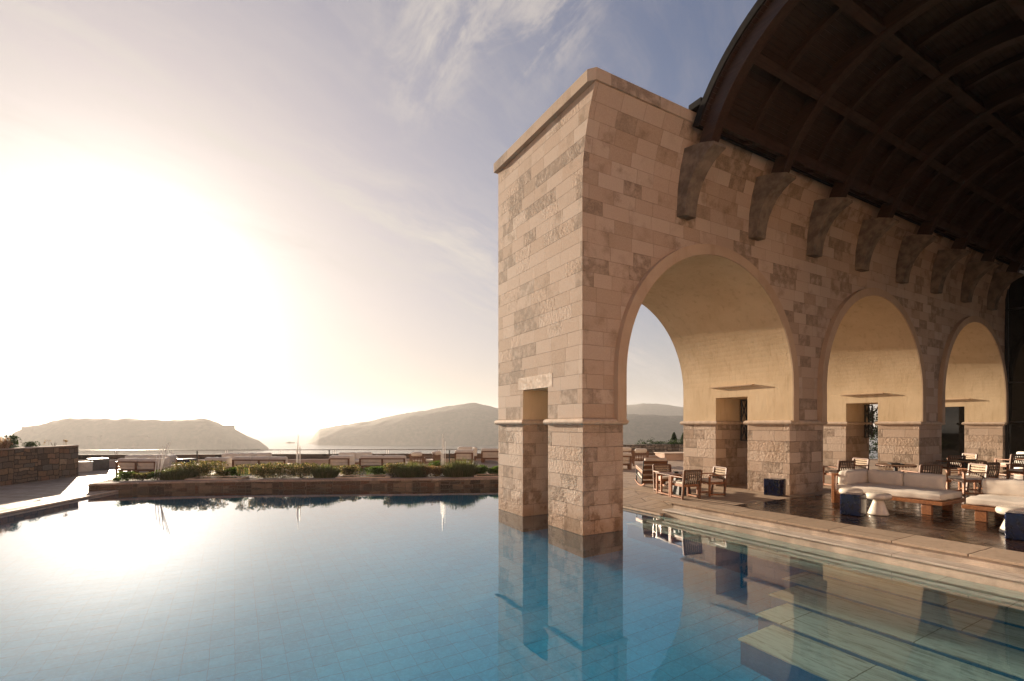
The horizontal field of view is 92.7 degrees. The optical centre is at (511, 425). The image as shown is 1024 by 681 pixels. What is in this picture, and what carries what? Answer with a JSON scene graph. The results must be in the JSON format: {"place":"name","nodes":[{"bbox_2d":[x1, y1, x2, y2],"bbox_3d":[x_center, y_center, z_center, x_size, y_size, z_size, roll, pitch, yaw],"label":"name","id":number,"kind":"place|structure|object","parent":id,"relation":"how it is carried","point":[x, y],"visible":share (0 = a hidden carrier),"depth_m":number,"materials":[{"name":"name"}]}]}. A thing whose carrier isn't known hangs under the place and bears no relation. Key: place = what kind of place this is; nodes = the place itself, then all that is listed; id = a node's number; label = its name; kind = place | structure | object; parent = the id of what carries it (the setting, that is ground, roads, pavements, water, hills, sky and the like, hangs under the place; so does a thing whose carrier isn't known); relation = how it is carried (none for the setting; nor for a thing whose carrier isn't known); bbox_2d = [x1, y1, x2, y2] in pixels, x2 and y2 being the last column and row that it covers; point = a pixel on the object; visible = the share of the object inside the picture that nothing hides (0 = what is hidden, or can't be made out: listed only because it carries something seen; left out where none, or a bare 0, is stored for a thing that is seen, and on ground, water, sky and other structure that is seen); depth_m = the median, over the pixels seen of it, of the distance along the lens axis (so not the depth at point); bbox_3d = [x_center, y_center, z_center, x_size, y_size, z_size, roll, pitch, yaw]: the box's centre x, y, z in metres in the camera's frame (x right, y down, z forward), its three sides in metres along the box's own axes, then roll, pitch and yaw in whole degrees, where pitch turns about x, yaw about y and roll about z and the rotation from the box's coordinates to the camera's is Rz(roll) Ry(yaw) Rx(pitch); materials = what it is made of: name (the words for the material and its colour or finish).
{"place":"outdoors","nodes":[
{"label":"outdoors","id":0,"kind":"place"},
{"bbox_2d":[0,488,96,509],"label":"terrace","id":1,"kind":"structure","parent":0,"point":[10,498],"depth_m":16.99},
{"bbox_2d":[0,445,78,485],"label":"rubble wall","id":2,"kind":"structure","parent":1,"relation":"on","point":[19,465],"depth_m":21.27,"materials":[{"name":"stone"}]},
{"bbox_2d":[0,434,12,448],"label":"pink grass","id":3,"kind":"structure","parent":2,"relation":"on","point":[3,444],"depth_m":20.16,"materials":[{"name":"plant"}]},
{"bbox_2d":[2,434,21,447],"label":"dark shrub","id":4,"kind":"object","parent":2,"relation":"on","point":[13,441],"visible":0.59,"depth_m":21.03,"materials":[{"name":"green plant"}]},
{"bbox_2d":[22,441,39,446],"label":"shrub","id":5,"kind":"object","parent":2,"relation":"on","point":[30,444],"visible":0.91,"depth_m":21.77,"materials":[{"name":"green plant"}]},
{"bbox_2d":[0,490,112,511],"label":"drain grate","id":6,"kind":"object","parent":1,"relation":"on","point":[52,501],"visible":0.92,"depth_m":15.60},
{"bbox_2d":[0,490,117,514],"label":"pool coping","id":7,"kind":"object","parent":1,"relation":"on","point":[44,505],"visible":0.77,"depth_m":15.38,"materials":[{"name":"stone"}]},
{"bbox_2d":[3,418,268,450],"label":"island","id":8,"kind":"structure","parent":0,"point":[201,434],"depth_m":885.96,"materials":[{"name":"stone"}]},
{"bbox_2d":[21,420,234,437],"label":"fortress wall","id":9,"kind":"structure","parent":8,"relation":"on","point":[233,426],"depth_m":867.00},
{"bbox_2d":[307,403,497,444],"bbox_3d":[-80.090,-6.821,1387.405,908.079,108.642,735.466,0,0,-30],"label":"headland","id":10,"kind":"structure","parent":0,"point":[467,424],"depth_m":1153.44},
{"bbox_2d":[0,427,877,458],"bbox_3d":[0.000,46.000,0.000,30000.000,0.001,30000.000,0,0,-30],"label":"sea","id":11,"kind":"structure","parent":0,"point":[275,439],"depth_m":1054.00,"materials":[{"name":"grey liquid"}]},
{"bbox_2d":[0,459,877,489],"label":"terrace","id":12,"kind":"structure","parent":0,"point":[82,480],"depth_m":22.84,"materials":[{"name":"stone"}]},
{"bbox_2d":[78,461,92,471],"bbox_3d":[-22.621,2.178,25.798,0.800,0.535,0.800,0,0,-30],"label":"drum table","id":13,"kind":"object","parent":12,"relation":"on","point":[85,466],"visible":0.77,"depth_m":25.61,"materials":[{"name":"white ceramic"}]},
{"bbox_2d":[86,458,108,469],"bbox_3d":[-22.766,2.135,26.866,0.850,0.620,0.853,0,0,40],"label":"charcoal cube","id":14,"kind":"object","parent":12,"relation":"on","point":[100,463],"visible":0.74,"depth_m":26.66,"materials":[{"name":"ceramic"}]},
{"bbox_2d":[115,458,169,474],"bbox_3d":[-18.435,2.033,24.473,2.074,0.824,1.016,0,0,3],"label":"lounge sofa","id":15,"kind":"object","parent":12,"relation":"on","point":[136,465],"visible":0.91,"depth_m":24.07,"materials":[{"name":"fabric"}]},
{"bbox_2d":[118,454,176,466],"bbox_3d":[-19.802,2.034,26.619,2.425,0.823,1.010,0,0,-14],"label":"lounge sofa","id":16,"kind":"object","parent":12,"relation":"on","point":[172,458],"visible":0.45,"depth_m":26.71,"materials":[{"name":"beige fabric"}]},
{"bbox_2d":[177,458,195,463],"bbox_3d":[-18.323,2.164,27.547,0.750,0.560,0.753,0,0,32],"label":"storage cube","id":17,"kind":"object","parent":12,"relation":"on","point":[186,460],"visible":0.41,"depth_m":27.29,"materials":[{"name":"ceramic"}]},
{"bbox_2d":[204,457,231,473],"bbox_3d":[-15.004,2.023,24.979,0.977,0.825,1.016,0,0,0],"label":"lounge sofa","id":18,"kind":"object","parent":12,"relation":"on","point":[224,459],"visible":0.58,"depth_m":24.61,"materials":[{"name":"beige fabric"}]},
{"bbox_2d":[222,453,271,459],"bbox_3d":[-15.264,2.014,28.039,2.619,0.824,1.020,0,0,-16],"label":"lounge sofa","id":19,"kind":"object","parent":12,"relation":"on","point":[232,455],"visible":0.32,"depth_m":28.20,"materials":[{"name":"fabric"}]},
{"bbox_2d":[232,456,293,470],"bbox_3d":[-12.940,2.009,25.465,2.772,0.823,1.019,0,0,1],"label":"lounge sofa","id":20,"kind":"object","parent":12,"relation":"on","point":[243,460],"visible":0.66,"depth_m":25.04,"materials":[{"name":"beige fabric"}]},
{"bbox_2d":[329,455,354,467],"bbox_3d":[-9.148,2.003,26.348,1.118,0.824,1.018,0,0,0],"label":"lounge sofa","id":21,"kind":"object","parent":12,"relation":"on","point":[340,460],"visible":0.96,"depth_m":25.93,"materials":[{"name":"fabric"}]},
{"bbox_2d":[338,452,371,463],"bbox_3d":[-9.203,2.001,28.605,1.926,0.828,1.014,0,0,-10],"label":"lounge sofa","id":22,"kind":"object","parent":12,"relation":"on","point":[357,455],"visible":0.43,"depth_m":28.78,"materials":[{"name":"fabric"}]},
{"bbox_2d":[78,458,634,466],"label":"parapet","id":23,"kind":"structure","parent":12,"relation":"on","point":[310,461],"depth_m":29.12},
{"bbox_2d":[78,448,683,453],"bbox_3d":[-14.492,1.924,31.079,55.973,0.752,0.072,0,0,-3],"label":"railing","id":24,"kind":"object","parent":12,"relation":"on","point":[298,449],"visible":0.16,"depth_m":31.20,"materials":[{"name":"metal"}]},
{"bbox_2d":[359,455,408,470],"bbox_3d":[-6.867,2.004,26.375,2.476,0.822,1.013,0,0,1],"label":"lounge sofa","id":25,"kind":"object","parent":12,"relation":"on","point":[367,461],"visible":0.87,"depth_m":25.96,"materials":[{"name":"fabric"}]},
{"bbox_2d":[410,452,424,463],"bbox_3d":[-5.336,1.950,27.541,0.800,0.930,0.784,0,0,-6],"label":"slatted chair","id":26,"kind":"object","parent":12,"relation":"on","point":[417,454],"visible":0.88,"depth_m":27.21,"materials":[{"name":"brown wood"}]},
{"bbox_2d":[425,451,440,464],"bbox_3d":[-4.567,1.951,28.437,0.786,0.928,0.800,0,0,30],"label":"slatted chair","id":27,"kind":"object","parent":12,"relation":"on","point":[436,456],"visible":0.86,"depth_m":28.21,"materials":[{"name":"brown wood"}]},
{"bbox_2d":[455,450,473,462],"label":"lounge sofa","id":28,"kind":"object","parent":12,"relation":"on","point":[465,454],"visible":0.95,"depth_m":27.78,"materials":[{"name":"fabric"}]},
{"bbox_2d":[458,447,476,460],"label":"lounge sofa","id":29,"kind":"object","parent":12,"relation":"on","point":[470,448],"visible":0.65,"depth_m":30.07,"materials":[{"name":"fabric"}]},
{"bbox_2d":[481,448,497,462],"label":"lounge sofa","id":30,"kind":"object","parent":12,"relation":"on","point":[489,453],"visible":0.57,"depth_m":28.06,"materials":[{"name":"fabric"}]},
{"bbox_2d":[623,447,632,463],"bbox_3d":[6.389,1.680,27.638,0.800,0.930,0.788,0,0,5],"label":"slatted chair","id":31,"kind":"object","parent":12,"relation":"on","point":[627,449],"visible":0.35,"depth_m":27.26,"materials":[{"name":"brown wood"}]},
{"bbox_2d":[633,448,648,465],"bbox_3d":[6.834,1.680,25.936,0.800,0.930,0.791,0,0,14],"label":"slatted chair","id":32,"kind":"object","parent":12,"relation":"on","point":[644,451],"visible":0.88,"depth_m":25.62,"materials":[{"name":"brown wood"}]},
{"bbox_2d":[869,409,877,458],"bbox_3d":[22.954,0.608,32.321,5.300,3.589,1.758,0,0,9],"label":"tall hedge","id":33,"kind":"object","parent":12,"relation":"on","point":[874,436],"visible":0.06,"depth_m":31.98,"materials":[{"name":"green plant"}]},
{"bbox_2d":[0,0,877,426],"label":"sky","id":34,"kind":"structure","parent":0,"point":[239,213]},
{"bbox_2d":[0,486,1023,680],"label":"pool water","id":35,"kind":"structure","parent":0,"point":[393,584],"depth_m":7.01,"materials":[{"name":"teal liquid"}]},
{"bbox_2d":[623,452,631,469],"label":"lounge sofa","id":36,"kind":"object","parent":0,"point":[627,459],"visible":0.3,"depth_m":23.71,"materials":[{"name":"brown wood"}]},
{"bbox_2d":[623,475,672,512],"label":"terrace","id":37,"kind":"structure","parent":0,"point":[636,499],"depth_m":15.20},
{"bbox_2d":[623,414,683,444],"bbox_3d":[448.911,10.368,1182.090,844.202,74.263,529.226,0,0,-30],"label":"hill","id":38,"kind":"structure","parent":0,"point":[644,428],"depth_m":1022.60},
{"bbox_2d":[627,403,682,415],"bbox_3d":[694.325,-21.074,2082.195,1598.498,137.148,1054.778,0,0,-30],"label":"hill","id":39,"kind":"structure","parent":0,"point":[654,409],"depth_m":1843.17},
{"bbox_2d":[654,452,683,459],"bbox_3d":[10.716,1.935,30.565,3.320,0.470,1.320,0,0,-12],"label":"planter box","id":40,"kind":"object","parent":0,"point":[673,455],"visible":0.43,"depth_m":29.83,"materials":[{"name":"stone"}]},
{"bbox_2d":[623,466,1023,566],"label":"platform paving","id":41,"kind":"structure","parent":0,"point":[737,494],"depth_m":11.11,"materials":[{"name":"stone"}]},
{"bbox_2d":[635,458,668,485],"bbox_3d":[4.974,1.638,17.479,0.845,1.028,1.513,0,0,2],"label":"rocking chair","id":42,"kind":"object","parent":41,"relation":"on","point":[645,473],"visible":0.7,"depth_m":17.00,"materials":[{"name":"brown wood"}]},
{"bbox_2d":[652,464,673,491],"bbox_3d":[4.991,1.716,15.845,0.645,0.862,0.664,0,0,-8],"label":"armchair","id":43,"kind":"object","parent":41,"relation":"on","point":[658,468],"visible":0.54,"depth_m":16.07,"materials":[{"name":"brown wood"}]},
{"bbox_2d":[655,471,702,496],"bbox_3d":[5.155,1.809,15.133,1.150,0.660,0.789,0,0,-16],"label":"square table","id":44,"kind":"object","parent":41,"relation":"on","point":[677,490],"visible":0.54,"depth_m":15.01,"materials":[{"name":"brown wood"}]},
{"bbox_2d":[670,469,701,499],"bbox_3d":[5.104,1.710,14.343,0.645,0.862,0.664,0,0,-18],"label":"armchair","id":45,"kind":"object","parent":41,"relation":"on","point":[688,482],"visible":1,"depth_m":14.13,"materials":[{"name":"brown wood"}]},
{"bbox_2d":[696,466,727,496],"bbox_3d":[6.125,1.710,14.987,0.664,0.862,0.645,0,0,-15],"label":"armchair","id":46,"kind":"object","parent":41,"relation":"on","point":[710,481],"visible":0.86,"depth_m":14.79,"materials":[{"name":"brown wood"}]},
{"bbox_2d":[764,478,785,495],"bbox_3d":[8.057,1.889,14.986,0.463,0.500,0.460,0,0,-38],"label":"cube stool","id":47,"kind":"object","parent":41,"relation":"on","point":[774,486],"visible":1,"depth_m":14.84,"materials":[{"name":"fabric"}]},
{"bbox_2d":[823,460,855,487],"bbox_3d":[11.403,1.675,17.075,0.697,0.931,0.717,0,0,-12],"label":"armchair","id":48,"kind":"object","parent":41,"relation":"on","point":[846,465],"visible":0.6,"depth_m":16.78,"materials":[{"name":"brown wood"}]},
{"bbox_2d":[840,458,869,469],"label":"armchair","id":49,"kind":"object","parent":41,"relation":"on","point":[860,462],"visible":0.28,"depth_m":17.92,"materials":[{"name":"brown wood"}]},
{"bbox_2d":[936,455,965,475],"bbox_3d":[17.578,1.667,19.659,0.710,0.949,0.731,0,0,-2],"label":"armchair","id":50,"kind":"object","parent":41,"relation":"on","point":[949,466],"visible":0.69,"depth_m":19.36,"materials":[{"name":"brown wood"}]},
{"bbox_2d":[947,453,977,472],"bbox_3d":[19.367,1.675,21.030,0.717,0.931,0.697,0,0,0],"label":"armchair","id":51,"kind":"object","parent":41,"relation":"on","point":[973,456],"visible":0.26,"depth_m":20.95,"materials":[{"name":"brown wood"}]},
{"bbox_2d":[673,504,1023,574],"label":"platform base","id":52,"kind":"object","parent":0,"point":[952,557],"visible":0.17,"depth_m":9.34,"materials":[{"name":"stone"}]},
{"bbox_2d":[733,471,1023,551],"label":"wooden deck","id":53,"kind":"structure","parent":52,"relation":"on","point":[959,523],"depth_m":11.22,"materials":[{"name":"wood"}]},
{"bbox_2d":[839,487,862,493],"bbox_3d":[8.694,1.877,12.542,0.524,0.520,0.524,0,0,-30],"label":"mushroom table","id":54,"kind":"object","parent":53,"relation":"on","point":[850,490],"visible":0.45,"depth_m":12.38,"materials":[{"name":"white ceramic"}]},
{"bbox_2d":[840,492,865,516],"bbox_3d":[8.158,1.889,11.686,0.423,0.500,0.420,0,0,-38],"label":"cube stool","id":55,"kind":"object","parent":53,"relation":"on","point":[852,504],"visible":1,"depth_m":11.55,"materials":[{"name":"fabric"}]},
{"bbox_2d":[865,492,891,515],"bbox_3d":[8.782,1.877,11.718,0.524,0.520,0.524,0,0,-30],"label":"mushroom table","id":56,"kind":"object","parent":53,"relation":"on","point":[878,507],"visible":0.98,"depth_m":11.59,"materials":[{"name":"white ceramic"}]},
{"bbox_2d":[875,463,916,470],"bbox_3d":[13.183,1.742,16.789,1.129,0.790,1.673,0,0,43],"label":"dining table","id":57,"kind":"object","parent":53,"relation":"on","point":[906,465],"visible":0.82,"depth_m":16.32,"materials":[{"name":"brown wood"}]},
{"bbox_2d":[887,463,904,464],"bbox_3d":[13.183,1.327,16.789,0.360,0.035,0.520,0,0,26],"label":"serving tray","id":58,"kind":"object","parent":57,"relation":"on","point":[896,463],"visible":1,"depth_m":16.71,"materials":[{"name":"wood"}]},
{"bbox_2d":[831,469,965,514],"bbox_3d":[10.036,1.686,12.797,1.405,0.906,2.440,0,0,-30],"label":"daybed","id":59,"kind":"object","parent":53,"relation":"on","point":[927,491],"visible":0.91,"depth_m":12.59,"materials":[{"name":"fabric"}]},
{"bbox_2d":[901,464,942,473],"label":"armchair","id":60,"kind":"object","parent":53,"relation":"on","point":[922,469],"visible":0.34,"depth_m":14.83,"materials":[{"name":"brown wood"}]},
{"bbox_2d":[945,463,988,494],"bbox_3d":[14.120,1.667,15.178,0.731,0.949,0.710,0,0,5],"label":"armchair","id":61,"kind":"object","parent":53,"relation":"on","point":[964,479],"visible":0.94,"depth_m":15.02,"materials":[{"name":"brown wood"}]},
{"bbox_2d":[947,459,986,471],"bbox_3d":[17.425,1.742,18.735,1.129,0.790,1.673,0,0,43],"label":"dining table","id":62,"kind":"object","parent":53,"relation":"on","point":[960,461],"visible":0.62,"depth_m":18.64,"materials":[{"name":"brown wood"}]},
{"bbox_2d":[957,462,999,492],"bbox_3d":[15.139,1.658,15.859,0.722,0.966,0.744,0,0,-12],"label":"armchair","id":63,"kind":"object","parent":53,"relation":"on","point":[990,475],"visible":0.56,"depth_m":15.58,"materials":[{"name":"brown wood"}]},
{"bbox_2d":[962,478,1023,521],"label":"daybed","id":64,"kind":"object","parent":53,"relation":"on","point":[1002,492],"visible":0.96,"depth_m":10.99,"materials":[{"name":"fabric"}]},
{"bbox_2d":[994,454,1023,476],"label":"armchair","id":65,"kind":"object","parent":53,"relation":"on","point":[1010,459],"visible":0.66,"depth_m":20.27,"materials":[{"name":"brown wood"}]},
{"bbox_2d":[995,505,1023,532],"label":"mushroom table","id":66,"kind":"object","parent":53,"relation":"on","point":[1003,509],"visible":0.44,"depth_m":9.68,"materials":[{"name":"white ceramic"}]},
{"bbox_2d":[1005,510,1023,540],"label":"cube stool","id":67,"kind":"object","parent":53,"relation":"on","point":[1014,525],"visible":1,"depth_m":9.10,"materials":[{"name":"fabric"}]},
{"bbox_2d":[1006,464,1023,479],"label":"armchair","id":68,"kind":"object","parent":53,"relation":"on","point":[1016,471],"visible":0.9,"depth_m":17.68,"materials":[{"name":"brown wood"}]},
{"bbox_2d":[1014,452,1023,468],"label":"armchair","id":69,"kind":"object","parent":53,"relation":"on","point":[1018,461],"visible":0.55,"depth_m":21.54,"materials":[{"name":"white wood"}]},
{"bbox_3d":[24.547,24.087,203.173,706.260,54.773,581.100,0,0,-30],"label":"hillside","id":70,"kind":"structure","parent":0,"visible":0},
{"bbox_2d":[623,444,683,452],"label":"rubble wall","id":71,"kind":"structure","parent":70,"relation":"on","point":[651,448],"depth_m":41.49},
{"bbox_2d":[635,437,683,445],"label":"hedge","id":72,"kind":"object","parent":70,"relation":"on","point":[666,442],"visible":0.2,"depth_m":42.29,"materials":[{"name":"green plant"}]},
{"bbox_2d":[670,432,677,443],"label":"cypress tree","id":73,"kind":"object","parent":70,"relation":"on","point":[674,436],"visible":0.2,"depth_m":51.82,"materials":[{"name":"green plant"}]},
{"bbox_2d":[869,404,877,444],"bbox_3d":[23.524,-1.025,32.554,4.776,6.609,4.722,0,0,9],"label":"olive tree","id":74,"kind":"object","parent":70,"relation":"on","point":[875,425],"depth_m":33.06,"materials":[{"name":"green plant"}]},
{"label":"ground","id":75,"kind":"structure","parent":0,"visible":0},
{"bbox_2d":[78,453,654,459],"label":"garden wall","id":76,"kind":"structure","parent":75,"relation":"on","point":[204,456],"depth_m":30.28,"materials":[{"name":"stone"}]},
{"label":"pool floor","id":77,"kind":"structure","parent":0,"visible":0},
{"bbox_2d":[88,474,497,493],"bbox_3d":[-7.984,3.208,20.338,16.785,2.085,2.734,0,0,-7],"label":"planter","id":78,"kind":"object","parent":77,"relation":"on","point":[251,482],"visible":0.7,"depth_m":19.37,"materials":[{"name":"stone"}]},
{"bbox_2d":[113,471,134,480],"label":"leafy shrub","id":79,"kind":"object","parent":78,"relation":"on","point":[125,476],"visible":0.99,"depth_m":19.09,"materials":[{"name":"green plant"}]},
{"bbox_2d":[130,472,151,480],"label":"flowering shrub","id":80,"kind":"object","parent":78,"relation":"on","point":[139,476],"visible":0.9,"depth_m":19.24,"materials":[{"name":"green plant"}]},
{"bbox_2d":[146,470,162,479],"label":"leafy shrub","id":81,"kind":"object","parent":78,"relation":"on","point":[152,475],"visible":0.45,"depth_m":19.34,"materials":[{"name":"green plant"}]},
{"bbox_2d":[154,442,169,479],"bbox_3d":[-13.901,1.431,19.369,0.612,1.578,0.209,0,0,4],"label":"rod cluster","id":82,"kind":"object","parent":78,"relation":"on","point":[162,460],"visible":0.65,"depth_m":19.37,"materials":[{"name":"white metal"}]},
{"bbox_2d":[155,465,198,479],"bbox_3d":[-13.440,1.907,19.681,1.629,0.614,1.186,0,0,-30],"label":"lavender bush","id":83,"kind":"object","parent":78,"relation":"on","point":[181,473],"visible":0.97,"depth_m":19.37,"materials":[{"name":"green plant"}]},
{"bbox_2d":[171,460,228,477],"bbox_3d":[-12.955,1.842,20.338,2.030,0.748,1.382,0,0,-30],"label":"flowering shrub","id":84,"kind":"object","parent":78,"relation":"on","point":[203,468],"visible":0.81,"depth_m":20.24,"materials":[{"name":"green plant"}]},
{"bbox_2d":[185,476,248,479],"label":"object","id":85,"kind":"object","parent":78,"relation":"on","point":[219,477],"visible":0.97,"depth_m":19.66,"materials":[{"name":"stone"}]},
{"bbox_2d":[214,468,230,475],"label":"flowering shrub","id":86,"kind":"object","parent":78,"relation":"on","point":[222,472],"visible":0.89,"depth_m":20.43,"materials":[{"name":"green plant"}]},
{"bbox_2d":[224,466,248,475],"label":"leafy shrub","id":87,"kind":"object","parent":78,"relation":"on","point":[234,470],"visible":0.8,"depth_m":20.50,"materials":[{"name":"green plant"}]},
{"bbox_2d":[235,462,291,478],"bbox_3d":[-10.205,1.877,20.197,2.179,0.680,1.397,0,0,-30],"label":"flowering shrub","id":88,"kind":"object","parent":78,"relation":"on","point":[256,469],"visible":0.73,"depth_m":19.97,"materials":[{"name":"green plant"}]},
{"bbox_2d":[267,462,329,478],"bbox_3d":[-8.863,1.888,20.316,2.407,0.653,1.409,0,0,-30],"label":"flowering shrub","id":89,"kind":"object","parent":78,"relation":"on","point":[299,468],"visible":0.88,"depth_m":20.04,"materials":[{"name":"green plant"}]},
{"bbox_2d":[296,445,300,475],"bbox_3d":[-9.196,1.315,21.020,0.248,1.801,0.124,0,0,6],"label":"rod cluster","id":90,"kind":"object","parent":78,"relation":"on","point":[297,456],"visible":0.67,"depth_m":21.05,"materials":[{"name":"white metal"}]},
{"bbox_2d":[311,464,340,477],"bbox_3d":[-7.728,1.881,20.289,1.276,0.665,0.924,0,0,-30],"label":"lavender bush","id":91,"kind":"object","parent":78,"relation":"on","point":[327,471],"visible":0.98,"depth_m":20.06,"materials":[{"name":"green plant"}]},
{"bbox_2d":[334,464,361,474],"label":"flowering shrub","id":92,"kind":"object","parent":78,"relation":"on","point":[351,469],"visible":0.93,"depth_m":21.00,"materials":[{"name":"green plant"}]},
{"bbox_2d":[335,475,392,477],"bbox_3d":[-6.134,2.150,20.386,2.168,0.070,0.850,0,0,-5],"label":"water basin","id":93,"kind":"object","parent":78,"relation":"on","point":[364,476],"visible":0.9,"depth_m":20.33,"materials":[{"name":"stone"}]},
{"bbox_2d":[354,466,387,474],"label":"leafy shrub","id":94,"kind":"object","parent":78,"relation":"on","point":[376,470],"visible":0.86,"depth_m":21.04,"materials":[{"name":"green plant"}]},
{"bbox_2d":[383,462,404,476],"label":"flowering shrub","id":95,"kind":"object","parent":78,"relation":"on","point":[389,466],"visible":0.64,"depth_m":20.60,"materials":[{"name":"green plant"}]},
{"bbox_2d":[392,460,428,477],"bbox_3d":[-4.212,1.844,20.638,1.720,0.740,1.276,0,0,-30],"label":"lavender bush","id":96,"kind":"object","parent":78,"relation":"on","point":[409,470],"visible":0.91,"depth_m":20.28,"materials":[{"name":"green plant"}]},
{"bbox_2d":[420,465,448,476],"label":"sedum plant","id":97,"kind":"object","parent":78,"relation":"on","point":[432,470],"visible":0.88,"depth_m":20.50,"materials":[{"name":"green plant"}]},
{"bbox_2d":[428,460,445,473],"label":"leafy shrub","id":98,"kind":"object","parent":78,"relation":"on","point":[436,463],"visible":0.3,"depth_m":21.52,"materials":[{"name":"green plant"}]},
{"bbox_2d":[441,434,443,475],"bbox_3d":[-3.003,1.300,21.306,0.208,1.831,0.155,0,0,-4],"label":"rod cluster","id":99,"kind":"object","parent":78,"relation":"on","point":[442,456],"visible":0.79,"depth_m":21.33,"materials":[{"name":"white metal"}]},
{"bbox_2d":[441,458,479,476],"bbox_3d":[-2.186,1.772,20.807,1.887,0.883,1.362,0,0,-30],"label":"lavender bush","id":100,"kind":"object","parent":78,"relation":"on","point":[463,468],"visible":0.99,"depth_m":20.46,"materials":[{"name":"green plant"}]},
{"bbox_2d":[477,465,488,473],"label":"leafy shrub","id":101,"kind":"object","parent":78,"relation":"on","point":[483,469],"visible":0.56,"depth_m":21.48,"materials":[{"name":"green plant"}]},
{"bbox_2d":[474,474,497,476],"bbox_3d":[-0.645,2.150,20.845,1.942,0.070,0.850,0,0,-5],"label":"water basin","id":102,"kind":"object","parent":78,"relation":"on","point":[486,475],"visible":0.43,"depth_m":20.73,"materials":[{"name":"stone"}]},
{"bbox_2d":[487,465,497,473],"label":"leafy shrub","id":103,"kind":"object","parent":78,"relation":"on","point":[494,468],"visible":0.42,"depth_m":21.32,"materials":[{"name":"green plant"}]},
{"bbox_2d":[494,0,1023,535],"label":"pavilion","id":104,"kind":"structure","parent":77,"relation":"on","point":[796,230],"depth_m":13.86,"materials":[{"name":"stone"}]},
{"bbox_2d":[663,508,1023,592],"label":"pool steps","id":105,"kind":"structure","parent":77,"relation":"on","point":[990,577],"depth_m":9.11,"materials":[{"name":"stone"}]},
{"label":"pool wall","id":106,"kind":"structure","parent":77,"relation":"on","visible":0},
{"bbox_2d":[623,505,663,515],"bbox_3d":[2.456,2.462,16.832,0.500,0.060,7.544,0,0,-29],"label":"pool coping","id":107,"kind":"object","parent":106,"relation":"on","point":[645,511],"visible":0.21,"depth_m":13.96,"materials":[{"name":"stone"}]}
]}

